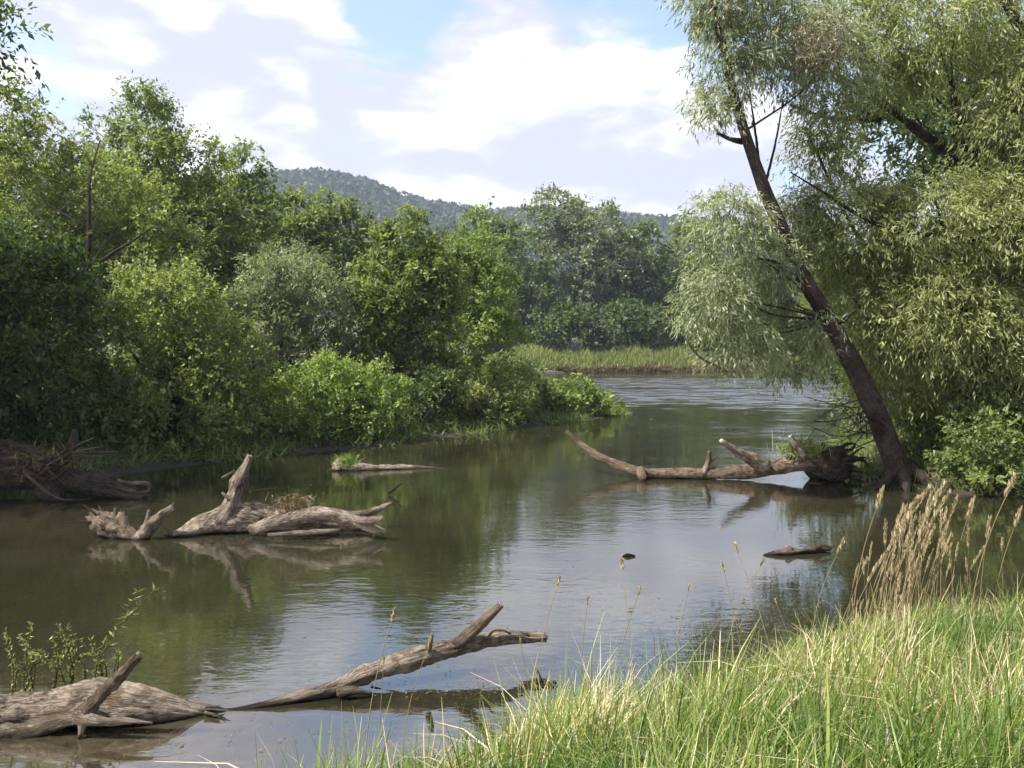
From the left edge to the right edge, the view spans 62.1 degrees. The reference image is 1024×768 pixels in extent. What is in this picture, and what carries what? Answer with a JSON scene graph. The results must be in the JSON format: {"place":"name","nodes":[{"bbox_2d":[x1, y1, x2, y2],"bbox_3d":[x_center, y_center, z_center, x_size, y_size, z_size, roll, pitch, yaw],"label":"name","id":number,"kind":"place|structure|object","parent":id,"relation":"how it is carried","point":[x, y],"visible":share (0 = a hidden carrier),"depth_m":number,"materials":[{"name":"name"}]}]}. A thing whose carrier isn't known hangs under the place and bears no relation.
{"place":"outdoors","nodes":[
{"label":"outdoors","id":0,"kind":"place"},
{"bbox_2d":[14,189,851,347],"bbox_3d":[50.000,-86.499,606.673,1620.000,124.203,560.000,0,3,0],"label":"hill","id":1,"kind":"structure","parent":0,"point":[346,328],"depth_m":392.52,"materials":[{"name":"plant"}]},
{"bbox_2d":[1,165,917,317],"bbox_3d":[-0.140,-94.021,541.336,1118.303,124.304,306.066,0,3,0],"label":"hillside wood","id":2,"kind":"object","parent":1,"relation":"on","point":[376,194],"visible":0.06,"depth_m":555.45,"materials":[{"name":"green plant"}]},
{"bbox_2d":[0,371,1023,767],"bbox_3d":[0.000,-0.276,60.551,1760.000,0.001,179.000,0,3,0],"label":"river water","id":3,"kind":"structure","parent":0,"point":[524,515],"depth_m":9.35,"materials":[{"name":"liquid"}]},
{"bbox_2d":[2,621,121,692],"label":"weed plant","id":4,"kind":"object","parent":3,"relation":"on","point":[42,657],"visible":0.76,"depth_m":5.99,"materials":[{"name":"green plant"}]},
{"bbox_2d":[0,651,231,739],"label":"fallen log","id":5,"kind":"object","parent":3,"relation":"on","point":[115,699],"visible":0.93,"depth_m":5.53,"materials":[{"name":"brown wood"}]},
{"bbox_2d":[89,584,159,678],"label":"weed plant","id":6,"kind":"object","parent":3,"relation":"on","point":[106,644],"visible":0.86,"depth_m":5.92,"materials":[{"name":"green plant"}]},
{"bbox_2d":[78,503,175,539],"bbox_3d":[-4.994,1.863,11.059,1.343,0.687,0.425,0,3,11],"label":"broken stump","id":7,"kind":"object","parent":3,"relation":"in","point":[114,524],"visible":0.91,"depth_m":10.95,"materials":[{"name":"brown wood"}]},
{"bbox_2d":[162,454,392,537],"bbox_3d":[-3.098,1.502,11.270,2.945,1.138,0.878,0,3,0],"label":"fallen log","id":8,"kind":"object","parent":3,"relation":"on","point":[233,513],"visible":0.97,"depth_m":11.16,"materials":[{"name":"brown wood"}]},
{"bbox_2d":[223,602,548,709],"bbox_3d":[-0.883,1.957,6.213,2.613,0.612,0.288,-1,3,-21],"label":"fallen branch","id":9,"kind":"object","parent":3,"relation":"in","point":[469,639],"visible":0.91,"depth_m":6.27,"materials":[{"name":"brown wood"}]},
{"bbox_2d":[332,459,442,470],"bbox_3d":[-2.409,1.655,17.134,2.401,0.341,0.306,0,3,-8],"label":"sunken log","id":10,"kind":"object","parent":3,"relation":"in","point":[361,466],"visible":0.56,"depth_m":17.00,"materials":[{"name":"wood"}]},
{"bbox_2d":[327,452,363,469],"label":"grass tuft","id":11,"kind":"object","parent":10,"relation":"on","point":[348,458],"visible":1,"depth_m":16.91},
{"bbox_2d":[24,414,839,766],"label":"floating debris","id":12,"kind":"object","parent":3,"relation":"on","point":[534,678],"visible":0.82,"depth_m":7.03,"materials":[{"name":"brown plant"}]},
{"bbox_2d":[371,668,556,693],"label":"sunken branch","id":13,"kind":"object","parent":3,"relation":"in","point":[542,683],"visible":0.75,"depth_m":6.20,"materials":[{"name":"brown wood"}]},
{"bbox_2d":[615,599,849,675],"bbox_3d":[1.981,2.198,7.185,2.734,0.418,1.236,-2,4,-42],"label":"water weed","id":14,"kind":"object","parent":3,"relation":"in","point":[738,631],"visible":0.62,"depth_m":7.23,"materials":[{"name":"green plant"}]},
{"bbox_2d":[763,543,831,555],"bbox_3d":[3.429,1.989,10.184,0.886,0.166,0.139,0,3,-10],"label":"floating log","id":15,"kind":"object","parent":3,"relation":"on","point":[817,548],"visible":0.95,"depth_m":10.16,"materials":[{"name":"brown wood"}]},
{"bbox_2d":[0,348,1023,767],"bbox_3d":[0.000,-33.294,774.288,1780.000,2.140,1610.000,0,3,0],"label":"ground","id":16,"kind":"structure","parent":0,"point":[164,464],"depth_m":18.54,"materials":[{"name":"soil"}]},
{"bbox_2d":[0,0,53,414],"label":"broadleaf tree","id":17,"kind":"object","parent":16,"relation":"on","point":[11,33],"visible":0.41,"depth_m":13.32,"materials":[{"name":"green plant"}]},
{"bbox_2d":[0,198,149,457],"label":"shrub","id":18,"kind":"object","parent":16,"relation":"on","point":[26,366],"visible":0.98,"depth_m":17.16,"materials":[{"name":"green plant"}]},
{"bbox_2d":[0,429,152,501],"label":"fallen log","id":19,"kind":"object","parent":16,"relation":"on","point":[49,475],"visible":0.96,"depth_m":13.73,"materials":[{"name":"brown wood"}]},
{"bbox_2d":[0,65,218,341],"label":"broadleaf tree","id":20,"kind":"object","parent":16,"relation":"on","point":[120,226],"visible":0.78,"depth_m":22.15,"materials":[{"name":"green plant"}]},
{"bbox_2d":[0,195,290,355],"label":"broadleaf tree","id":21,"kind":"object","parent":16,"relation":"on","point":[226,270],"visible":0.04,"depth_m":29.18,"materials":[{"name":"green plant"}]},
{"bbox_2d":[0,120,290,352],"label":"broadleaf tree","id":22,"kind":"object","parent":16,"relation":"on","point":[6,186],"visible":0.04,"depth_m":42.52,"materials":[{"name":"green plant"}]},
{"bbox_2d":[20,312,302,380],"bbox_3d":[-11.399,-0.652,26.631,10.011,3.790,5.605,0,3,0],"label":"shrub","id":23,"kind":"object","parent":16,"relation":"on","point":[132,360],"visible":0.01,"depth_m":26.17,"materials":[{"name":"green plant"}]},
{"bbox_2d":[69,69,269,311],"bbox_3d":[-11.773,-5.130,28.616,7.005,10.520,5.055,0,3,0],"label":"broadleaf tree","id":24,"kind":"object","parent":16,"relation":"on","point":[167,146],"visible":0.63,"depth_m":28.14,"materials":[{"name":"green plant"}]},
{"bbox_2d":[54,251,295,461],"bbox_3d":[-7.732,-0.729,19.188,5.266,4.638,4.245,0,3,0],"label":"shrub","id":25,"kind":"object","parent":16,"relation":"on","point":[178,378],"visible":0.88,"depth_m":18.71,"materials":[{"name":"green plant"}]},
{"bbox_2d":[188,135,291,303],"bbox_3d":[-10.551,-4.925,32.766,4.131,9.617,3.255,0,3,0],"label":"broadleaf tree","id":26,"kind":"object","parent":16,"relation":"on","point":[243,192],"visible":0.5,"depth_m":32.35,"materials":[{"name":"green plant"}]},
{"bbox_2d":[207,235,361,383],"bbox_3d":[-6.632,-2.008,24.862,4.662,4.769,3.274,0,3,0],"label":"shrub","id":27,"kind":"object","parent":16,"relation":"on","point":[288,304],"visible":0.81,"depth_m":24.44,"materials":[{"name":"green plant"}]},
{"bbox_2d":[227,182,392,332],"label":"broadleaf tree","id":28,"kind":"object","parent":16,"relation":"on","point":[332,235],"visible":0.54,"depth_m":40.68,"materials":[{"name":"green plant"}]},
{"bbox_2d":[0,362,632,471],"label":"undergrowth","id":29,"kind":"object","parent":16,"relation":"on","point":[582,415],"visible":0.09,"depth_m":19.91,"materials":[{"name":"green plant"}]},
{"bbox_2d":[230,342,419,447],"bbox_3d":[-4.740,0.208,21.533,4.901,2.549,3.246,-2,3,-34],"label":"shrub","id":30,"kind":"object","parent":16,"relation":"on","point":[330,408],"visible":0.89,"depth_m":21.19,"materials":[{"name":"green plant"}]},
{"bbox_2d":[260,322,428,375],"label":"shrub","id":31,"kind":"object","parent":16,"relation":"on","point":[341,347],"visible":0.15,"depth_m":32.10,"materials":[{"name":"green plant"}]},
{"bbox_2d":[365,607,395,765],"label":"grass stalk","id":32,"kind":"object","parent":16,"relation":"on","point":[393,612],"depth_m":4.78,"materials":[{"name":"plant"}]},
{"bbox_2d":[378,655,384,767],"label":"grass stalk","id":33,"kind":"object","parent":16,"relation":"on","point":[380,707],"depth_m":4.71,"materials":[{"name":"plant"}]},
{"bbox_2d":[327,201,482,411],"bbox_3d":[-3.209,-2.128,25.764,4.385,6.829,3.964,1,3,24],"label":"broadleaf tree","id":34,"kind":"object","parent":16,"relation":"on","point":[427,276],"visible":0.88,"depth_m":25.26,"materials":[{"name":"green plant"}]},
{"bbox_2d":[402,635,431,757],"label":"grass stalk","id":35,"kind":"object","parent":16,"relation":"on","point":[430,640],"depth_m":4.86,"materials":[{"name":"plant"}]},
{"bbox_2d":[366,361,470,428],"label":"shrub","id":36,"kind":"object","parent":16,"relation":"on","point":[428,396],"visible":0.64,"depth_m":24.02,"materials":[{"name":"green plant"}]},
{"bbox_2d":[339,225,513,351],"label":"broadleaf tree","id":37,"kind":"object","parent":16,"relation":"on","point":[443,231],"visible":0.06,"depth_m":47.38,"materials":[{"name":"green plant"}]},
{"bbox_2d":[428,222,537,374],"bbox_3d":[-1.370,-3.114,32.883,4.798,6.354,3.290,0,3,0],"label":"broadleaf tree","id":38,"kind":"object","parent":16,"relation":"on","point":[487,321],"visible":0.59,"depth_m":32.32,"materials":[{"name":"green plant"}]},
{"bbox_2d":[432,351,544,426],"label":"shrub","id":39,"kind":"object","parent":16,"relation":"on","point":[492,395],"visible":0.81,"depth_m":25.83,"materials":[{"name":"green plant"}]},
{"bbox_2d":[445,195,531,334],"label":"broadleaf tree","id":40,"kind":"object","parent":16,"relation":"on","point":[471,217],"visible":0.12,"depth_m":102.71,"materials":[{"name":"green plant"}]},
{"bbox_2d":[466,208,566,353],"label":"broadleaf tree","id":41,"kind":"object","parent":16,"relation":"on","point":[515,243],"visible":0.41,"depth_m":86.28,"materials":[{"name":"green plant"}]},
{"bbox_2d":[477,346,572,413],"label":"shrub","id":42,"kind":"object","parent":16,"relation":"on","point":[552,390],"visible":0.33,"depth_m":28.47,"materials":[{"name":"green plant"}]},
{"bbox_2d":[533,575,560,707],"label":"grass stalk","id":43,"kind":"object","parent":16,"relation":"on","point":[558,581],"depth_m":5.27,"materials":[{"name":"plant"}]},
{"bbox_2d":[520,296,598,351],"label":"shrub","id":44,"kind":"object","parent":16,"relation":"on","point":[562,316],"visible":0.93,"depth_m":83.20,"materials":[{"name":"green plant"}]},
{"bbox_2d":[565,338,582,350],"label":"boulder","id":45,"kind":"object","parent":16,"relation":"on","point":[572,340],"visible":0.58,"depth_m":83.40,"materials":[{"name":"stone"}]},
{"bbox_2d":[511,181,660,338],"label":"broadleaf tree","id":46,"kind":"object","parent":16,"relation":"on","point":[599,259],"visible":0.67,"depth_m":89.45,"materials":[{"name":"green plant"}]},
{"bbox_2d":[547,371,625,416],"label":"shrub","id":47,"kind":"object","parent":16,"relation":"on","point":[591,397],"visible":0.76,"depth_m":29.19,"materials":[{"name":"green plant"}]},
{"bbox_2d":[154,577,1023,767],"bbox_3d":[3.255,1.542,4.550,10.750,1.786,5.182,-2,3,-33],"label":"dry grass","id":48,"kind":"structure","parent":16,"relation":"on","point":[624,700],"depth_m":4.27,"materials":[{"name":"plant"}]},
{"bbox_2d":[213,566,1023,767],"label":"bank grass","id":49,"kind":"structure","parent":16,"relation":"on","point":[853,752],"depth_m":3.89,"materials":[{"name":"plant"}]},
{"bbox_2d":[614,585,640,683],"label":"grass stalk","id":50,"kind":"object","parent":16,"relation":"on","point":[639,591],"depth_m":5.54,"materials":[{"name":"plant"}]},
{"bbox_2d":[620,555,636,685],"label":"grass stalk","id":51,"kind":"object","parent":16,"relation":"on","point":[621,561],"depth_m":5.40,"materials":[{"name":"plant"}]},
{"bbox_2d":[586,294,672,351],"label":"shrub","id":52,"kind":"object","parent":16,"relation":"on","point":[619,314],"visible":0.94,"depth_m":84.51,"materials":[{"name":"green plant"}]},
{"bbox_2d":[581,216,698,338],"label":"broadleaf tree","id":53,"kind":"object","parent":16,"relation":"on","point":[658,270],"visible":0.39,"depth_m":92.50,"materials":[{"name":"green plant"}]},
{"bbox_2d":[471,330,868,356],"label":"tall grass","id":54,"kind":"structure","parent":16,"relation":"on","point":[592,347],"depth_m":87.43,"materials":[{"name":"green plant"}]},
{"bbox_2d":[506,341,838,370],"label":"reed bed","id":55,"kind":"object","parent":16,"relation":"on","point":[668,356],"visible":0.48,"depth_m":80.42,"materials":[{"name":"plant"}]},
{"bbox_2d":[656,296,714,357],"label":"shrub","id":56,"kind":"object","parent":16,"relation":"on","point":[680,334],"visible":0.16,"depth_m":85.33,"materials":[{"name":"green plant"}]},
{"bbox_2d":[653,219,724,337],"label":"broadleaf tree","id":57,"kind":"object","parent":16,"relation":"on","point":[676,230],"visible":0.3,"depth_m":94.06,"materials":[{"name":"green plant"}]},
{"bbox_2d":[551,360,841,372],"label":"dry bank growth","id":58,"kind":"object","parent":16,"relation":"on","point":[642,368],"visible":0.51,"depth_m":78.03,"materials":[{"name":"brown plant"}]},
{"bbox_2d":[565,430,869,481],"bbox_3d":[3.737,1.415,15.858,5.536,0.964,1.237,0,3,5],"label":"fallen log","id":59,"kind":"object","parent":16,"relation":"on","point":[827,466],"visible":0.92,"depth_m":15.66,"materials":[{"name":"brown wood"}]},
{"bbox_2d":[788,434,805,457],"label":"broken branch","id":60,"kind":"object","parent":59,"relation":"attached to","point":[795,444],"visible":1,"depth_m":15.34,"materials":[{"name":"brown wood"}]},
{"bbox_2d":[765,430,832,460],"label":"weed plant","id":61,"kind":"object","parent":59,"relation":"on","point":[807,447],"visible":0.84,"depth_m":15.58,"materials":[{"name":"green plant"}]},
{"bbox_2d":[721,562,743,668],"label":"grass stalk","id":62,"kind":"object","parent":16,"relation":"on","point":[723,569],"depth_m":5.72,"materials":[{"name":"plant"}]},
{"bbox_2d":[681,250,798,353],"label":"broadleaf tree","id":63,"kind":"object","parent":16,"relation":"on","point":[752,311],"visible":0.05,"depth_m":85.47,"materials":[{"name":"green plant"}]},
{"bbox_2d":[724,556,764,669],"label":"grass stalk","id":64,"kind":"object","parent":16,"relation":"on","point":[763,560],"depth_m":6.09,"materials":[{"name":"plant"}]},
{"bbox_2d":[734,541,774,669],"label":"grass stalk","id":65,"kind":"object","parent":16,"relation":"on","point":[736,547],"depth_m":5.75,"materials":[{"name":"plant"}]},
{"bbox_2d":[653,0,936,491],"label":"willow tree","id":66,"kind":"object","parent":16,"relation":"on","point":[732,325],"visible":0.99,"depth_m":13.97,"materials":[{"name":"green plant"}]},
{"bbox_2d":[811,536,844,643],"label":"reed stalk","id":67,"kind":"object","parent":16,"relation":"on","point":[840,545],"visible":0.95,"depth_m":6.55,"materials":[{"name":"plant"}]},
{"bbox_2d":[772,250,896,359],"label":"broadleaf tree","id":68,"kind":"object","parent":16,"relation":"on","point":[804,303],"visible":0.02,"depth_m":81.31,"materials":[{"name":"green plant"}]},
{"bbox_2d":[843,563,858,635],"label":"reed stalk","id":69,"kind":"object","parent":16,"relation":"on","point":[855,576],"visible":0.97,"depth_m":6.62,"materials":[{"name":"plant"}]},
{"bbox_2d":[847,547,888,636],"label":"reed stalk","id":70,"kind":"object","parent":16,"relation":"on","point":[874,569],"visible":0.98,"depth_m":6.21,"materials":[{"name":"plant"}]},
{"bbox_2d":[853,485,884,626],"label":"reed stalk","id":71,"kind":"object","parent":16,"relation":"on","point":[879,497],"visible":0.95,"depth_m":6.77,"materials":[{"name":"plant"}]},
{"bbox_2d":[883,518,888,611],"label":"reed stalk","id":72,"kind":"object","parent":16,"relation":"on","point":[885,526],"visible":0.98,"depth_m":7.04,"materials":[{"name":"plant"}]},
{"bbox_2d":[863,495,918,624],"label":"reed stalk","id":73,"kind":"object","parent":16,"relation":"on","point":[910,509],"visible":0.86,"depth_m":6.51,"materials":[{"name":"plant"}]},
{"bbox_2d":[877,503,905,647],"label":"reed stalk","id":74,"kind":"object","parent":16,"relation":"on","point":[898,519],"visible":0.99,"depth_m":6.16,"materials":[{"name":"plant"}]},
{"bbox_2d":[761,0,1023,456],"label":"willow tree","id":75,"kind":"object","parent":16,"relation":"on","point":[979,306],"visible":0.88,"depth_m":14.66,"materials":[{"name":"green plant"}]},
{"bbox_2d":[890,543,896,625],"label":"reed stalk","id":76,"kind":"object","parent":16,"relation":"on","point":[893,554],"visible":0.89,"depth_m":6.89,"materials":[{"name":"plant"}]},
{"bbox_2d":[893,572,900,624],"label":"reed stalk","id":77,"kind":"object","parent":16,"relation":"on","point":[897,587],"visible":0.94,"depth_m":6.12,"materials":[{"name":"plant"}]},
{"bbox_2d":[865,483,930,636],"bbox_3d":[2.944,1.412,6.504,0.444,1.358,0.080,1,3,25],"label":"reed stalk","id":78,"kind":"object","parent":16,"relation":"on","point":[918,502],"visible":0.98,"depth_m":6.46,"materials":[{"name":"plant"}]},
{"bbox_2d":[884,526,918,631],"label":"reed stalk","id":79,"kind":"object","parent":16,"relation":"on","point":[912,540],"visible":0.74,"depth_m":6.64,"materials":[{"name":"plant"}]},
{"bbox_2d":[887,514,916,621],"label":"reed stalk","id":80,"kind":"object","parent":16,"relation":"on","point":[905,543],"visible":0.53,"depth_m":6.65,"materials":[{"name":"plant"}]},
{"bbox_2d":[895,503,908,621],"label":"reed stalk","id":81,"kind":"object","parent":16,"relation":"on","point":[905,510],"visible":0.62,"depth_m":6.57,"materials":[{"name":"plant"}]},
{"bbox_2d":[795,8,1023,440],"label":"willow tree","id":82,"kind":"object","parent":16,"relation":"on","point":[936,130],"visible":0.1,"depth_m":20.32,"materials":[{"name":"green plant"}]},
{"bbox_2d":[905,516,913,623],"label":"reed stalk","id":83,"kind":"object","parent":16,"relation":"on","point":[909,536],"visible":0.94,"depth_m":6.25,"materials":[{"name":"plant"}]},
{"bbox_2d":[896,522,923,626],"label":"reed stalk","id":84,"kind":"object","parent":16,"relation":"on","point":[915,552],"visible":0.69,"depth_m":6.25,"materials":[{"name":"plant"}]},
{"bbox_2d":[899,552,920,637],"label":"reed stalk","id":85,"kind":"object","parent":16,"relation":"on","point":[915,563],"visible":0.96,"depth_m":6.23,"materials":[{"name":"plant"}]},
{"bbox_2d":[901,525,927,622],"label":"reed stalk","id":86,"kind":"object","parent":16,"relation":"on","point":[922,537],"visible":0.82,"depth_m":6.64,"materials":[{"name":"plant"}]},
{"bbox_2d":[898,523,932,624],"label":"reed stalk","id":87,"kind":"object","parent":16,"relation":"on","point":[925,540],"visible":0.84,"depth_m":6.57,"materials":[{"name":"plant"}]},
{"bbox_2d":[907,489,932,616],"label":"reed stalk","id":88,"kind":"object","parent":16,"relation":"on","point":[929,499],"visible":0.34,"depth_m":6.57,"materials":[{"name":"plant"}]},
{"bbox_2d":[818,399,1023,497],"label":"undergrowth","id":89,"kind":"object","parent":16,"relation":"on","point":[870,460],"visible":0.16,"depth_m":15.74,"materials":[{"name":"green plant"}]},
{"bbox_2d":[907,524,935,626],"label":"reed stalk","id":90,"kind":"object","parent":16,"relation":"on","point":[928,542],"visible":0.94,"depth_m":6.42,"materials":[{"name":"plant"}]},
{"bbox_2d":[897,480,946,626],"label":"reed stalk","id":91,"kind":"object","parent":16,"relation":"on","point":[931,506],"visible":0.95,"depth_m":6.13,"materials":[{"name":"plant"}]},
{"bbox_2d":[901,488,950,611],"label":"reed stalk","id":92,"kind":"object","parent":16,"relation":"on","point":[940,506],"visible":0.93,"depth_m":7.28,"materials":[{"name":"plant"}]},
{"bbox_2d":[934,538,940,622],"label":"reed stalk","id":93,"kind":"object","parent":16,"relation":"on","point":[938,548],"visible":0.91,"depth_m":6.63,"materials":[{"name":"plant"}]},
{"bbox_2d":[881,363,997,470],"bbox_3d":[8.121,0.527,16.061,2.749,2.414,1.755,-1,3,-26],"label":"shrub","id":94,"kind":"object","parent":16,"relation":"on","point":[918,438],"visible":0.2,"depth_m":15.69,"materials":[{"name":"green plant"}]},
{"bbox_2d":[935,508,943,604],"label":"reed stalk","id":95,"kind":"object","parent":16,"relation":"on","point":[941,520],"visible":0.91,"depth_m":7.12,"materials":[{"name":"plant"}]},
{"bbox_2d":[927,531,952,616],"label":"reed stalk","id":96,"kind":"object","parent":16,"relation":"on","point":[944,549],"visible":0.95,"depth_m":6.19,"materials":[{"name":"plant"}]},
{"bbox_2d":[924,493,959,608],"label":"reed stalk","id":97,"kind":"object","parent":16,"relation":"on","point":[953,506],"visible":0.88,"depth_m":7.27,"materials":[{"name":"plant"}]},
{"bbox_2d":[940,507,947,628],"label":"reed stalk","id":98,"kind":"object","parent":16,"relation":"on","point":[944,523],"visible":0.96,"depth_m":6.61,"materials":[{"name":"plant"}]},
{"bbox_2d":[949,495,975,615],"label":"reed stalk","id":99,"kind":"object","parent":16,"relation":"on","point":[971,506],"visible":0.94,"depth_m":6.66,"materials":[{"name":"plant"}]},
{"bbox_2d":[966,524,971,600],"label":"reed stalk","id":100,"kind":"object","parent":16,"relation":"on","point":[968,536],"visible":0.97,"depth_m":7.18,"materials":[{"name":"plant"}]},
{"bbox_2d":[957,545,984,601],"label":"reed stalk","id":101,"kind":"object","parent":16,"relation":"on","point":[977,556],"visible":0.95,"depth_m":6.84,"materials":[{"name":"plant"}]},
{"bbox_2d":[923,375,1023,495],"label":"shrub","id":102,"kind":"object","parent":16,"relation":"on","point":[962,454],"visible":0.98,"depth_m":14.14,"materials":[{"name":"green plant"}]},
{"bbox_2d":[979,515,991,614],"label":"reed stalk","id":103,"kind":"object","parent":16,"relation":"on","point":[988,527],"visible":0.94,"depth_m":6.48,"materials":[{"name":"plant"}]},
{"bbox_2d":[970,471,1016,628],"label":"reed stalk","id":104,"kind":"object","parent":16,"relation":"on","point":[1009,486],"visible":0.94,"depth_m":6.06,"materials":[{"name":"plant"}]},
{"bbox_2d":[992,506,1022,628],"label":"reed stalk","id":105,"kind":"object","parent":16,"relation":"on","point":[1018,515],"visible":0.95,"depth_m":6.37,"materials":[{"name":"plant"}]},
{"bbox_2d":[0,0,1023,244],"label":"sky","id":106,"kind":"structure","parent":0,"point":[468,102],"materials":[{"name":"white"}]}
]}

